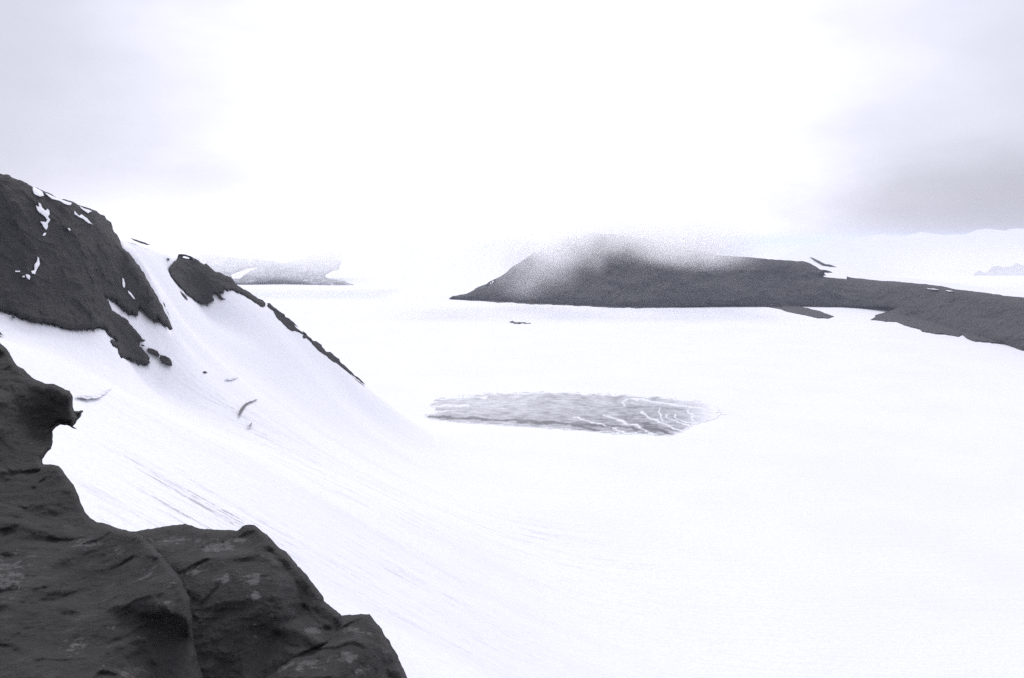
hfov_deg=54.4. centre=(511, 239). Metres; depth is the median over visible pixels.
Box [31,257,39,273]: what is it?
snow patch
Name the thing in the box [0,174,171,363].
rock cliff
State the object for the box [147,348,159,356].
stone
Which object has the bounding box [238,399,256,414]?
snow crack
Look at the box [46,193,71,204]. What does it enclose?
snow patch
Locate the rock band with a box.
[973,263,1023,275]
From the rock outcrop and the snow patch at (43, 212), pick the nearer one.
the snow patch at (43, 212)
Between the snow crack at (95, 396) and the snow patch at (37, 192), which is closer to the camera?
the snow crack at (95, 396)
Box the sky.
[0,0,1023,242]
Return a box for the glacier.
[0,240,1023,677]
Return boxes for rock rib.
[267,303,363,383]
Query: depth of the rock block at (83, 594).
9.49 m
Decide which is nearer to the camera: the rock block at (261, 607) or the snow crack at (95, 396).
the rock block at (261, 607)
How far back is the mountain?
2275.64 m
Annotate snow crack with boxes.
[77,389,111,398]
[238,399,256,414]
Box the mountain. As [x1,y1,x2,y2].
[449,233,1023,349]
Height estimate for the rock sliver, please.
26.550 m
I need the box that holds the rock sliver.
[811,257,832,265]
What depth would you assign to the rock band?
4274.33 m
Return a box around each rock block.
[0,343,202,677]
[133,524,341,677]
[265,614,406,677]
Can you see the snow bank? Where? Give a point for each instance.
(838, 271)
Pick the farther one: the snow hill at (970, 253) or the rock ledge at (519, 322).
the snow hill at (970, 253)
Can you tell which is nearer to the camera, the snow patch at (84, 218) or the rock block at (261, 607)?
the rock block at (261, 607)
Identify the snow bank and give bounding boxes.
[793,255,1023,296]
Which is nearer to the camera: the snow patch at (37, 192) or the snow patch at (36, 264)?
the snow patch at (36, 264)
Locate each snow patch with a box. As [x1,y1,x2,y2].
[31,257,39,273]
[33,187,43,196]
[36,202,49,229]
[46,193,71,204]
[74,211,92,224]
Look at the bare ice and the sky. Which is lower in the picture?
the bare ice
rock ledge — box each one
[68,410,82,428]
[510,321,530,323]
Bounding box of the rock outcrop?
[169,254,265,306]
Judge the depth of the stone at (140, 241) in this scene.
529.58 m
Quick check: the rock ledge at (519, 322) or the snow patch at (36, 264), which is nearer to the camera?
the snow patch at (36, 264)
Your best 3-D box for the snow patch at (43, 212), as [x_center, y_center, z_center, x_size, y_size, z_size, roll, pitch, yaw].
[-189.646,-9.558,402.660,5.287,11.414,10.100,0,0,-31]
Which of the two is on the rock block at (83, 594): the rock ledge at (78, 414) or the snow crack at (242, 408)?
the rock ledge at (78, 414)
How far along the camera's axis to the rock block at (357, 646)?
8.91 m
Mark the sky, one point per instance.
(171, 121)
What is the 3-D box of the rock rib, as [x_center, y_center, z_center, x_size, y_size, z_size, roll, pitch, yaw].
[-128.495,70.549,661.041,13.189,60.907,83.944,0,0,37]
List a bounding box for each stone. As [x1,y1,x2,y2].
[131,238,149,244]
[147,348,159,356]
[160,355,171,365]
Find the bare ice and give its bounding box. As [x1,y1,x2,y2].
[424,391,724,436]
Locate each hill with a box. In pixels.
[186,250,352,284]
[775,228,1023,274]
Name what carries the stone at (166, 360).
on the glacier

